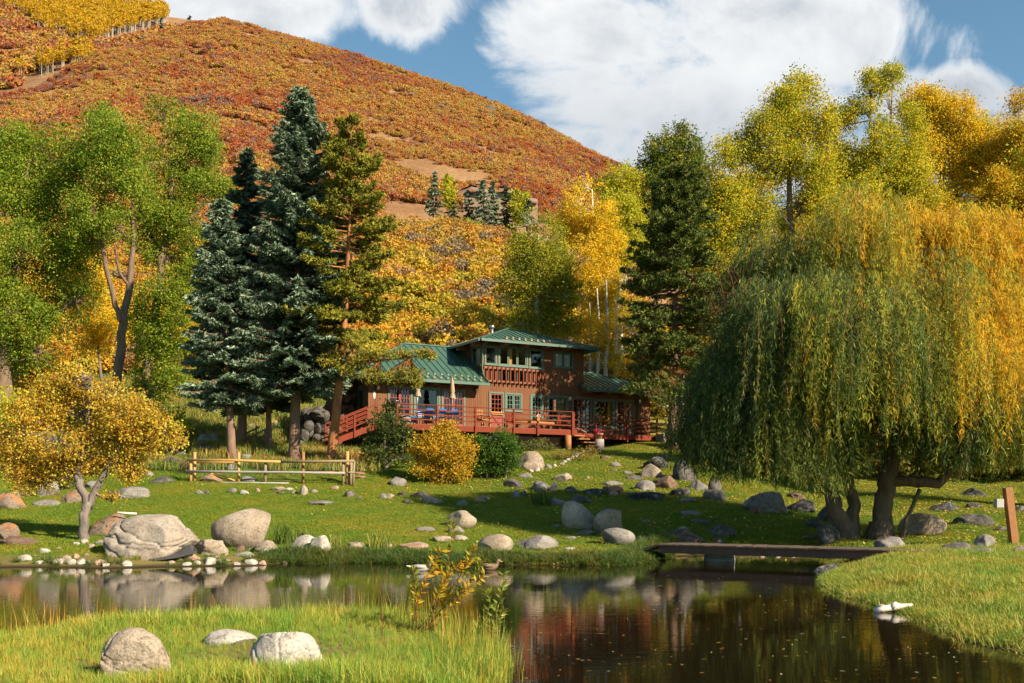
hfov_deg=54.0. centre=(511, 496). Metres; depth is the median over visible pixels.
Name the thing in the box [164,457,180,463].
boulder
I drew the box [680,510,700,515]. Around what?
boulder
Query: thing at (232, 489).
boulder
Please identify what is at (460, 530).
boulder
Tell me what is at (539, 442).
shrub
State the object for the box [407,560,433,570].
duck
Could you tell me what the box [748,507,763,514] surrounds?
boulder
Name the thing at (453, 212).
spruce
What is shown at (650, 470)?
boulder
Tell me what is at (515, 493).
boulder
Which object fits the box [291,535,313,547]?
boulder
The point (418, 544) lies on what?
boulder
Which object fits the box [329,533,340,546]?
iris clump
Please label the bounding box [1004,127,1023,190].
cottonwood
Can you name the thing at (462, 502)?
boulder
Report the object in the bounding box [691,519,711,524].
boulder
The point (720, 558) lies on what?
bridge support
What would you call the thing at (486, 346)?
window
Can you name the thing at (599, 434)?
flower pot
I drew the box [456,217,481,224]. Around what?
hill shrub
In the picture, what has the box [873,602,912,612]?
driftwood
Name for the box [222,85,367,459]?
blue spruce
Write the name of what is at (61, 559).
cobble
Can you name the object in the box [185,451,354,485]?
rail fence
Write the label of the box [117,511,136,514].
stick
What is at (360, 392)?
door
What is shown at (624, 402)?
door
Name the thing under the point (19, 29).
oak brush
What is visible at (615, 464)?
boulder
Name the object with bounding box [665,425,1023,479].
undergrowth mass
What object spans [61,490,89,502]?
boulder
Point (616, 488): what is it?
boulder
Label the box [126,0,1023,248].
sky
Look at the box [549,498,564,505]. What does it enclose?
boulder
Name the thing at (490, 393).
door
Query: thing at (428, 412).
patio chair
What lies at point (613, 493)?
boulder
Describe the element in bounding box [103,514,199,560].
boulder
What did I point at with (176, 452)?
boulder
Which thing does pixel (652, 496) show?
boulder
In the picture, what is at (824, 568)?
boulder
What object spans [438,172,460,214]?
aspen
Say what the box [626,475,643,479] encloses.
boulder
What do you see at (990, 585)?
bank grass
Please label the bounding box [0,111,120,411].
cottonwood
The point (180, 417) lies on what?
oak clump
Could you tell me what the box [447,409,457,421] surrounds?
patio chair
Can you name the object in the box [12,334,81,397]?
oak clump
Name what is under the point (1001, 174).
cottonwood
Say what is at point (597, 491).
boulder
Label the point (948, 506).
boulder
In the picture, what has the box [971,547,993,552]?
boulder
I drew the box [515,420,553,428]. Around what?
log bench
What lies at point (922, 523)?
boulder
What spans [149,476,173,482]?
boulder
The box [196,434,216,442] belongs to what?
boulder
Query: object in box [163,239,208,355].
oak clump
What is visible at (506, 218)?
spruce
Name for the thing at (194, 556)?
cobble
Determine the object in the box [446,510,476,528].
boulder
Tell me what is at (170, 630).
meadow grass
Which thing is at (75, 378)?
leaning oak
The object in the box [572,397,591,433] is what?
door
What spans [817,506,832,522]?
boulder
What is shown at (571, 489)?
boulder
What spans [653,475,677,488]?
boulder
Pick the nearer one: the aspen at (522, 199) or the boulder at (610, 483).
the boulder at (610, 483)
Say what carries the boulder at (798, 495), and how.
on the ground at (8, 561)
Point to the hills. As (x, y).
(399, 208)
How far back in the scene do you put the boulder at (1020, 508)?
40.98 m
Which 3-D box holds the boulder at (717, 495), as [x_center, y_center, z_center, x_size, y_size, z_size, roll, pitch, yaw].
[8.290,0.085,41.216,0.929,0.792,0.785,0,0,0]
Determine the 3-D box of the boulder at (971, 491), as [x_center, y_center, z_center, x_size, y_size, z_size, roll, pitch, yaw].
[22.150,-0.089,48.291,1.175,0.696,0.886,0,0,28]
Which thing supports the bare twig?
on the ground at (8, 561)
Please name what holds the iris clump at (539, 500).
on the ground at (8, 561)
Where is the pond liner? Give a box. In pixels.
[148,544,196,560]
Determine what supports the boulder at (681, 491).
on the ground at (8, 561)
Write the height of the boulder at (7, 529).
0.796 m
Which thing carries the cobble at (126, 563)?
on the ground at (8, 561)
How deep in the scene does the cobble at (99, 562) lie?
25.11 m
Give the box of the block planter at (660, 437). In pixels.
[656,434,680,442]
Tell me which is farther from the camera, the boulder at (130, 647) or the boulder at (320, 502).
the boulder at (320, 502)
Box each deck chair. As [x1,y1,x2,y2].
[477,409,490,426]
[504,412,517,427]
[556,414,570,429]
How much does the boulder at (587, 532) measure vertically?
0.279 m
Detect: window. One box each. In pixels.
[413,386,440,418]
[471,347,481,366]
[484,345,497,365]
[498,345,528,367]
[498,367,526,384]
[504,393,522,412]
[528,348,543,369]
[530,394,542,420]
[547,395,567,423]
[553,351,573,369]
[593,398,615,428]
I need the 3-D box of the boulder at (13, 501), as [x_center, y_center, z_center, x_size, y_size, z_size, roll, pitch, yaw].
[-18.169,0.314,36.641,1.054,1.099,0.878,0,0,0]
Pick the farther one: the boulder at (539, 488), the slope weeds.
the slope weeds
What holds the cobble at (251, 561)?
on the ground at (8, 561)
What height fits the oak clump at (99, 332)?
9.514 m
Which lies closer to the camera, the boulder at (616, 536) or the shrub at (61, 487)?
the boulder at (616, 536)
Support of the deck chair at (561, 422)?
on the deck
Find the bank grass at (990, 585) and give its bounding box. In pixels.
[815,541,1023,655]
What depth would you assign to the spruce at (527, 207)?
195.86 m
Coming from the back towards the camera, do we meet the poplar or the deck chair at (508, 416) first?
the poplar
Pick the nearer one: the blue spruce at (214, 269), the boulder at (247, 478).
the boulder at (247, 478)
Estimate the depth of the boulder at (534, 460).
47.35 m
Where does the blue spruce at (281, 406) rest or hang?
on the ground at (8, 561)
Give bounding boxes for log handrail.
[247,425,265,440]
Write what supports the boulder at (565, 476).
on the ground at (8, 561)
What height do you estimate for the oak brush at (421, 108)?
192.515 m
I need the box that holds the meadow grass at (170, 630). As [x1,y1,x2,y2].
[0,599,521,682]
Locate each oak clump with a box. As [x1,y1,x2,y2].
[0,384,54,474]
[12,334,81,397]
[63,255,137,385]
[156,404,197,434]
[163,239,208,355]
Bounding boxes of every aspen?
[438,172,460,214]
[489,204,591,341]
[506,188,524,231]
[515,189,533,231]
[550,164,635,372]
[552,280,657,381]
[588,159,655,365]
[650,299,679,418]
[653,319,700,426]
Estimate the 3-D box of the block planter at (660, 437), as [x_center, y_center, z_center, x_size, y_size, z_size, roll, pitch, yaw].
[9.440,-3.480,60.708,1.325,0.565,0.800,0,0,-29]
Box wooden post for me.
[993,487,1018,543]
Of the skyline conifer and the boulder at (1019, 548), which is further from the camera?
the skyline conifer
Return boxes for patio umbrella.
[414,386,420,423]
[449,377,455,398]
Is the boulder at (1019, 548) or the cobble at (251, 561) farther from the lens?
the cobble at (251, 561)
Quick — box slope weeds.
[1,351,619,473]
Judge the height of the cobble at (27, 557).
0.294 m
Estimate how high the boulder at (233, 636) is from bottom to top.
0.270 m
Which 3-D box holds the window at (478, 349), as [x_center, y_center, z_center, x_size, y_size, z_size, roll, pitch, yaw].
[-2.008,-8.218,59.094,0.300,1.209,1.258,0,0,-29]
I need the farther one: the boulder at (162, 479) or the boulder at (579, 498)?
the boulder at (162, 479)
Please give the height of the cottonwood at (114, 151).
19.653 m
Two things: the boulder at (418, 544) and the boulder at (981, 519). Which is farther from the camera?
the boulder at (981, 519)
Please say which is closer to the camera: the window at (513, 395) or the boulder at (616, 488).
the boulder at (616, 488)
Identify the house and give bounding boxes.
[300,325,667,450]
[458,182,537,233]
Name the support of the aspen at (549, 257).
on the ground at (8, 561)
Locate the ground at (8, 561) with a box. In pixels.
[0,353,1023,682]
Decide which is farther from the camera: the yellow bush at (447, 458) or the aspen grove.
the aspen grove
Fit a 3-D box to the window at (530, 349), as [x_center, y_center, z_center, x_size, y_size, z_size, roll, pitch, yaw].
[1.432,-8.233,60.171,1.046,1.219,0.175,0,0,-29]
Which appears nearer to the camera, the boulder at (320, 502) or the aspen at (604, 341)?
the boulder at (320, 502)
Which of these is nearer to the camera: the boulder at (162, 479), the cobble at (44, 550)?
the cobble at (44, 550)
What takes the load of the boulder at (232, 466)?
on the ground at (8, 561)
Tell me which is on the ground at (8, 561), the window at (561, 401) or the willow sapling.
the willow sapling
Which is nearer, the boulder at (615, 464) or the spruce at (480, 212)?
the boulder at (615, 464)
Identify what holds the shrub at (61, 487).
on the ground at (8, 561)
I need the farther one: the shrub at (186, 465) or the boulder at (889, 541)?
the shrub at (186, 465)
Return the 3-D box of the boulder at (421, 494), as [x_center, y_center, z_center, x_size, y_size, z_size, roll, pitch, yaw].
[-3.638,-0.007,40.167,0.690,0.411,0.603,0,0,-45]
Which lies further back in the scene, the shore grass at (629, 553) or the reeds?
the shore grass at (629, 553)
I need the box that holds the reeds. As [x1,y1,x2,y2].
[1,588,524,682]
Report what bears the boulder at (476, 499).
on the ground at (8, 561)
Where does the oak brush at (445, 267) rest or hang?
on the hills
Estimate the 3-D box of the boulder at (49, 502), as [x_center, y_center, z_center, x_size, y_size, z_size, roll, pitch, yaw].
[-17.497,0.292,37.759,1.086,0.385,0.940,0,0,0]
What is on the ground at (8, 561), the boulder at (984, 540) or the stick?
the boulder at (984, 540)
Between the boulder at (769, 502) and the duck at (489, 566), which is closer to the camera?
the duck at (489, 566)
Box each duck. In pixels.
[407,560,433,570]
[480,559,502,569]
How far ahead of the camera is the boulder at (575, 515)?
31.85 m
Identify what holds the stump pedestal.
on the ground at (8, 561)
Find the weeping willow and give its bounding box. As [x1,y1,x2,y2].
[645,177,1023,539]
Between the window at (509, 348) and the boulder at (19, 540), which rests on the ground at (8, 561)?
the boulder at (19, 540)
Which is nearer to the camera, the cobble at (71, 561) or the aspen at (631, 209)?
the cobble at (71, 561)
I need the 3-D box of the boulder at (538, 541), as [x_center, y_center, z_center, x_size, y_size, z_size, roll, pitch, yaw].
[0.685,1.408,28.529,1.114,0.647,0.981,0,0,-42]
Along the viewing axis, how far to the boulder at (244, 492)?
39.91 m
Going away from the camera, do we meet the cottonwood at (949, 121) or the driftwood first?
the driftwood
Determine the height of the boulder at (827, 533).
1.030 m
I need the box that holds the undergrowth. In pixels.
[693,322,719,356]
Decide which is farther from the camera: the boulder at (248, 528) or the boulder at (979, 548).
the boulder at (248, 528)
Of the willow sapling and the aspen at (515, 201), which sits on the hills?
the aspen at (515, 201)
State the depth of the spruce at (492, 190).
197.58 m
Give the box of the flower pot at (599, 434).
[593,428,607,438]
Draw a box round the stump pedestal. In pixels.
[594,439,603,449]
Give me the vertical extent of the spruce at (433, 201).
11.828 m
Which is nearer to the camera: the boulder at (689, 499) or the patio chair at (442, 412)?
the boulder at (689, 499)
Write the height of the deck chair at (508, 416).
1.020 m
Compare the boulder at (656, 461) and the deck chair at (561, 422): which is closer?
the boulder at (656, 461)
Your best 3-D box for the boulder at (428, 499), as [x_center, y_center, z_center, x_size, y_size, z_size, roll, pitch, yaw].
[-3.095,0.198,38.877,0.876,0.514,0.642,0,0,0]
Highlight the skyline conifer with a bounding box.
[158,17,164,28]
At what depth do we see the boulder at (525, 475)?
45.60 m
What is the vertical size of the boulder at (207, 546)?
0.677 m
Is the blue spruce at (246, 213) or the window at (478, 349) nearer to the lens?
the blue spruce at (246, 213)
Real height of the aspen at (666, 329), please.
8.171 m
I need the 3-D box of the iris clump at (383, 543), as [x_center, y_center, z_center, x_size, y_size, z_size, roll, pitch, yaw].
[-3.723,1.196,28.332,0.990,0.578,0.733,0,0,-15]
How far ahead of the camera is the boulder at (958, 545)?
25.30 m
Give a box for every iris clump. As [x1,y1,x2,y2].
[272,521,292,544]
[293,524,315,538]
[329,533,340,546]
[363,532,394,547]
[529,489,553,505]
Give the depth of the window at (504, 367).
59.23 m
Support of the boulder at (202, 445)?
on the ground at (8, 561)
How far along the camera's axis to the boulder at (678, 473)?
45.75 m
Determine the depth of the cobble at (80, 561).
25.24 m
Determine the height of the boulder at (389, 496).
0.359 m
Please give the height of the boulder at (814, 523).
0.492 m
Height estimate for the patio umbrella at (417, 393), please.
2.480 m
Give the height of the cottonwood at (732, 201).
25.442 m
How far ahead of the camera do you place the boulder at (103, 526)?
30.28 m
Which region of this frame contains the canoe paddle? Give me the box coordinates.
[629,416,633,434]
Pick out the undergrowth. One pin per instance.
(706, 337)
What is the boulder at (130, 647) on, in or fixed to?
on the ground at (8, 561)
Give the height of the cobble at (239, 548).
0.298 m
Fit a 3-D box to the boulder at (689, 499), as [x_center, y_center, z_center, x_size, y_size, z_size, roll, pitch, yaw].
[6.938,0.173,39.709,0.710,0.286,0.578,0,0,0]
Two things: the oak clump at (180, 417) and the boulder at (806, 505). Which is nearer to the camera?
the boulder at (806, 505)
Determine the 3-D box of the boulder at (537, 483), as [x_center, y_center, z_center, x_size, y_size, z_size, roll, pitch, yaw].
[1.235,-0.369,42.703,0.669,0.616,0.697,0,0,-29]
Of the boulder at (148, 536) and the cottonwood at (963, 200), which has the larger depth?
the cottonwood at (963, 200)
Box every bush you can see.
[356,398,420,469]
[402,417,481,484]
[462,424,529,478]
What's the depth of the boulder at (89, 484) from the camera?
41.95 m
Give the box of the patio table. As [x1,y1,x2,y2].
[415,411,454,421]
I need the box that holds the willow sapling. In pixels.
[396,517,510,640]
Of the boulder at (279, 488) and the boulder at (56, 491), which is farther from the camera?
the boulder at (279, 488)
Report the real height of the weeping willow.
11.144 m
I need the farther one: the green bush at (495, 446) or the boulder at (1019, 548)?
the green bush at (495, 446)
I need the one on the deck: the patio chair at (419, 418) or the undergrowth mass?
the patio chair at (419, 418)
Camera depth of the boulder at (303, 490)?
40.05 m
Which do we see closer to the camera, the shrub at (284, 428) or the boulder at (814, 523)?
the boulder at (814, 523)
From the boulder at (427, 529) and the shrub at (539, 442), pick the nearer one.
the boulder at (427, 529)
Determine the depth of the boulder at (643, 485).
42.98 m
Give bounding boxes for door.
[357,388,364,427]
[388,386,412,423]
[441,389,464,425]
[489,391,503,426]
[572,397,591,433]
[616,399,633,434]
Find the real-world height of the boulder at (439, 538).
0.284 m
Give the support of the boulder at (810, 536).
on the ground at (8, 561)
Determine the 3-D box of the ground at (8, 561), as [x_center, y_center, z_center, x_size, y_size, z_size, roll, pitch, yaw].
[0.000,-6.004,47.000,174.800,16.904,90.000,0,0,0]
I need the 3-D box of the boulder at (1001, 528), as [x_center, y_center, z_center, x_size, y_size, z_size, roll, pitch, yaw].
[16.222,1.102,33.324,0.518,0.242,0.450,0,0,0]
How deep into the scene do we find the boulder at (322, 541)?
27.03 m
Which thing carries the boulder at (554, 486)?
on the ground at (8, 561)
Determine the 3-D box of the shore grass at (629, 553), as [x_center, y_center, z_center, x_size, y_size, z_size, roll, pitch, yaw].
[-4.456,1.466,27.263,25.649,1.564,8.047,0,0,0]
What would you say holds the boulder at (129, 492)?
on the ground at (8, 561)
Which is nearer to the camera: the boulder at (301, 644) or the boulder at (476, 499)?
the boulder at (301, 644)
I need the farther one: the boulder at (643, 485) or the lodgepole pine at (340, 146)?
the lodgepole pine at (340, 146)
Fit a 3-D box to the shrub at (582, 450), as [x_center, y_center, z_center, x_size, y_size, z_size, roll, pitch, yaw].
[3.158,-2.130,50.695,2.746,1.022,1.318,0,0,0]
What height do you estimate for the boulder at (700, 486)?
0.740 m
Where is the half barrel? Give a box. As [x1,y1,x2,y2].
[400,415,410,423]
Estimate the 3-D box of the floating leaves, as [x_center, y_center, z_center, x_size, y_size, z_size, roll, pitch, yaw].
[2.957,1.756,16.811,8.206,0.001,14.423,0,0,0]
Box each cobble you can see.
[18,554,32,560]
[39,548,49,552]
[53,558,63,564]
[62,555,70,560]
[67,559,75,564]
[76,558,85,564]
[93,559,105,564]
[121,560,131,565]
[184,554,200,560]
[203,557,215,564]
[233,545,244,551]
[235,551,253,556]
[244,559,257,564]
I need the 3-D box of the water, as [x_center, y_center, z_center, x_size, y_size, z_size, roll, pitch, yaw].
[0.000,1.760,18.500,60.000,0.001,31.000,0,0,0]
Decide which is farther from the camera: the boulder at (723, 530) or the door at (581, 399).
the door at (581, 399)
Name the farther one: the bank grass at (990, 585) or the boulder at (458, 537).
the boulder at (458, 537)
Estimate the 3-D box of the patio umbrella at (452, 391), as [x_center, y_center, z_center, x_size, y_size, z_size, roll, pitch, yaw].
[-3.314,-5.265,55.582,0.480,2.810,0.468,0,0,-29]
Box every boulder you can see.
[0,490,25,508]
[0,522,19,538]
[0,536,39,544]
[31,499,60,505]
[36,481,59,495]
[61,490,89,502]
[84,481,96,487]
[89,513,125,535]
[100,627,172,677]
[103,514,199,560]
[114,486,149,498]
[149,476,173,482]
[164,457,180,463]
[166,447,179,453]
[195,539,228,554]
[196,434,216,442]
[197,444,211,449]
[202,474,222,481]
[203,629,256,645]
[211,508,270,548]
[227,463,235,469]
[227,488,236,492]
[239,490,248,493]
[241,454,251,458]
[241,476,256,481]
[248,632,322,670]
[254,540,276,550]
[270,486,284,490]
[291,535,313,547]
[299,485,307,494]
[307,500,333,504]
[310,535,329,550]
[344,491,355,496]
[347,542,365,547]
[386,493,394,498]
[390,477,406,486]
[399,542,428,548]
[411,491,427,497]
[416,527,434,531]
[421,495,442,503]
[433,536,452,541]
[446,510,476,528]
[447,526,463,533]
[453,535,467,540]
[456,500,467,506]
[474,497,484,501]
[477,534,513,550]
[503,478,522,487]
[511,490,519,497]
[516,451,544,469]
[516,535,557,549]
[518,473,532,477]
[531,481,548,488]
[535,486,546,491]
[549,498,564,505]
[550,481,557,490]
[554,473,571,480]
[561,501,594,529]
[565,486,577,492]
[569,494,591,502]
[576,529,593,534]
[582,488,603,494]
[594,508,622,531]
[600,528,634,544]
[602,485,624,493]
[603,481,622,485]
[609,462,621,466]
[609,491,617,495]
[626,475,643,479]
[626,492,665,500]
[635,480,654,490]
[640,464,662,477]
[642,456,667,468]
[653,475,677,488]
[663,528,705,542]
[669,488,689,495]
[673,460,695,480]
[679,497,695,501]
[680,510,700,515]
[690,480,707,490]
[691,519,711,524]
[703,489,725,501]
[708,478,721,489]
[708,524,736,536]
[712,536,724,543]
[741,491,788,513]
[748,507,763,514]
[787,492,803,499]
[787,499,815,512]
[803,535,818,538]
[804,519,819,527]
[813,563,841,571]
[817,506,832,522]
[817,522,842,544]
[873,536,904,547]
[898,513,946,534]
[925,502,957,511]
[942,542,973,549]
[951,514,994,526]
[962,488,985,495]
[966,503,980,507]
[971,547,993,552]
[973,534,994,546]
[993,526,1006,530]
[1014,546,1023,551]
[1015,506,1023,511]
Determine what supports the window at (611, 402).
in the house at (511, 368)
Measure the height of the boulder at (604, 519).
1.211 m
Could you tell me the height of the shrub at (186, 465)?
1.326 m
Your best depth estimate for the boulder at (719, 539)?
30.92 m
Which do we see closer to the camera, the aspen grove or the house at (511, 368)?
the house at (511, 368)
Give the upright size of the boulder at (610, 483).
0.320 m
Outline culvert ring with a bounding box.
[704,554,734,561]
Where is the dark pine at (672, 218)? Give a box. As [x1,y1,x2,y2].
[616,159,728,448]
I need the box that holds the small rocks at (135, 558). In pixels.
[0,437,1023,564]
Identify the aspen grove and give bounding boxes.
[1,0,170,75]
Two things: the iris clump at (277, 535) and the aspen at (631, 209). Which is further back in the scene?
the aspen at (631, 209)
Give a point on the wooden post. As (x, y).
(1006, 503)
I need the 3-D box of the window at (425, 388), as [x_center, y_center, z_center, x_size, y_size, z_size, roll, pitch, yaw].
[-4.815,-5.270,56.707,1.695,1.826,0.175,0,0,-29]
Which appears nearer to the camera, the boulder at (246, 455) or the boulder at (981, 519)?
the boulder at (981, 519)
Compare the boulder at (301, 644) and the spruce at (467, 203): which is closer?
the boulder at (301, 644)
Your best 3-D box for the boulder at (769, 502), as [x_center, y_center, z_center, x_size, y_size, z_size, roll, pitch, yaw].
[9.829,0.444,38.819,1.871,1.298,1.522,0,0,0]
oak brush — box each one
[0,0,180,88]
[0,16,808,309]
[0,179,687,409]
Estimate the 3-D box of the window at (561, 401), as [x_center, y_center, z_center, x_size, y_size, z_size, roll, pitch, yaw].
[2.734,-5.249,60.943,1.569,1.727,0.262,0,0,-29]
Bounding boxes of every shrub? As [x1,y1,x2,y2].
[16,485,33,497]
[58,470,74,489]
[171,455,204,474]
[273,424,288,434]
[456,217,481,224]
[521,438,560,451]
[547,445,600,460]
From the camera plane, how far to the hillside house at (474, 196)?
206.00 m
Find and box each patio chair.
[416,411,426,423]
[422,408,433,424]
[435,409,446,417]
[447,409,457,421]
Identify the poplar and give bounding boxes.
[633,115,714,302]
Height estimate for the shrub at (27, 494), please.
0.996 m
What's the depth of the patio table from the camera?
55.38 m
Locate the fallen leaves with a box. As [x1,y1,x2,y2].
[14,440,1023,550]
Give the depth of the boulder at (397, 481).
43.06 m
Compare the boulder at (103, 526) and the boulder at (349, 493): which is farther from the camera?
the boulder at (349, 493)
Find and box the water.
[0,555,1023,682]
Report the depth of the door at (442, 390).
57.52 m
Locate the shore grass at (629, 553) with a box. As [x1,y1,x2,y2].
[0,529,848,566]
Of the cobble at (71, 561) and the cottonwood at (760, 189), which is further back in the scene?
the cottonwood at (760, 189)
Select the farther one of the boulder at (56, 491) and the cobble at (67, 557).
the boulder at (56, 491)
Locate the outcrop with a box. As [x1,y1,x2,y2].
[484,106,499,114]
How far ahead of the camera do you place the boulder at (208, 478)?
42.78 m
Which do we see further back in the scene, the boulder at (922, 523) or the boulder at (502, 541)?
the boulder at (922, 523)
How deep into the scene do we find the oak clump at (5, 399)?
45.11 m
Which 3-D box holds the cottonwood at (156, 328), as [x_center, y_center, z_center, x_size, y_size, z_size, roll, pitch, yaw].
[-19.937,-14.266,60.236,7.938,19.726,5.765,0,0,0]
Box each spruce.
[175,197,278,458]
[191,146,289,442]
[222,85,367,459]
[257,247,289,447]
[424,171,443,219]
[443,199,462,219]
[459,189,476,222]
[472,179,494,225]
[486,181,503,225]
[497,186,514,230]
[522,200,536,232]
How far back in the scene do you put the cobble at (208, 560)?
25.56 m
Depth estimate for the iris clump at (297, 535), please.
28.93 m
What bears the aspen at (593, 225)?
on the ground at (8, 561)
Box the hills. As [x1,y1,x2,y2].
[0,0,713,340]
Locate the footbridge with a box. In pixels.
[639,543,949,558]
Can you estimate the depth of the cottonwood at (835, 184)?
80.99 m
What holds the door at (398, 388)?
in the house at (511, 368)
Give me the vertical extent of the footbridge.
0.260 m
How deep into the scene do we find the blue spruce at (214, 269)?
47.44 m
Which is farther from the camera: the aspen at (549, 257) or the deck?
the aspen at (549, 257)
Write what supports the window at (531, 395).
in the house at (511, 368)
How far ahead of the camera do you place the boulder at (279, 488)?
41.03 m
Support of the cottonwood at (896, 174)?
on the ground at (8, 561)
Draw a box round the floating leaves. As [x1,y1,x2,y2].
[464,570,957,677]
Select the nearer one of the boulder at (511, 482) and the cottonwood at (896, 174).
the boulder at (511, 482)
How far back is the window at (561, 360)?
61.16 m
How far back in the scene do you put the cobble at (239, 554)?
26.91 m
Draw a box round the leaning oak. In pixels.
[0,345,193,539]
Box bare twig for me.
[370,560,389,637]
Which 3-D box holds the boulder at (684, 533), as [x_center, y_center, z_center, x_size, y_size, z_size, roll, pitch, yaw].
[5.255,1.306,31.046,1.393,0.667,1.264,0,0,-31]
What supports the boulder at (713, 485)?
on the ground at (8, 561)
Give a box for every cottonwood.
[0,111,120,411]
[45,91,173,419]
[114,86,241,407]
[684,58,854,341]
[708,162,819,263]
[792,57,962,459]
[797,143,866,247]
[887,75,1013,434]
[935,107,1017,228]
[960,84,1023,230]
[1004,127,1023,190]
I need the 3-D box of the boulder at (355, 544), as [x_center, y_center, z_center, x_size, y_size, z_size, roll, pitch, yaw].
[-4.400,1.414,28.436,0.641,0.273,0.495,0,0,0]
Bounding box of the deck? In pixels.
[324,403,658,453]
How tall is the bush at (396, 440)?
3.611 m
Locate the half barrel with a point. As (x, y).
(406, 416)
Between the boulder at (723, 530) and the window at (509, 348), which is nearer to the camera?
the boulder at (723, 530)
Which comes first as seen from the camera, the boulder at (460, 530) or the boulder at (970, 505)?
the boulder at (460, 530)
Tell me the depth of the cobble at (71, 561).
25.23 m
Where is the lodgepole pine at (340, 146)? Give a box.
[280,112,438,464]
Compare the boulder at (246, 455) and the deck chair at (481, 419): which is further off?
the deck chair at (481, 419)
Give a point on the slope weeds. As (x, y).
(258, 448)
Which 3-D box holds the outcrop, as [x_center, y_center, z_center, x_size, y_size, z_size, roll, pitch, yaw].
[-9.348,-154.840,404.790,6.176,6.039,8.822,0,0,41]
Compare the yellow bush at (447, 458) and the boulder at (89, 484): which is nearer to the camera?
the boulder at (89, 484)
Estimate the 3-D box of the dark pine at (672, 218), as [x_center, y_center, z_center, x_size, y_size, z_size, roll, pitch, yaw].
[9.652,-11.066,58.527,7.540,16.850,8.087,0,0,0]

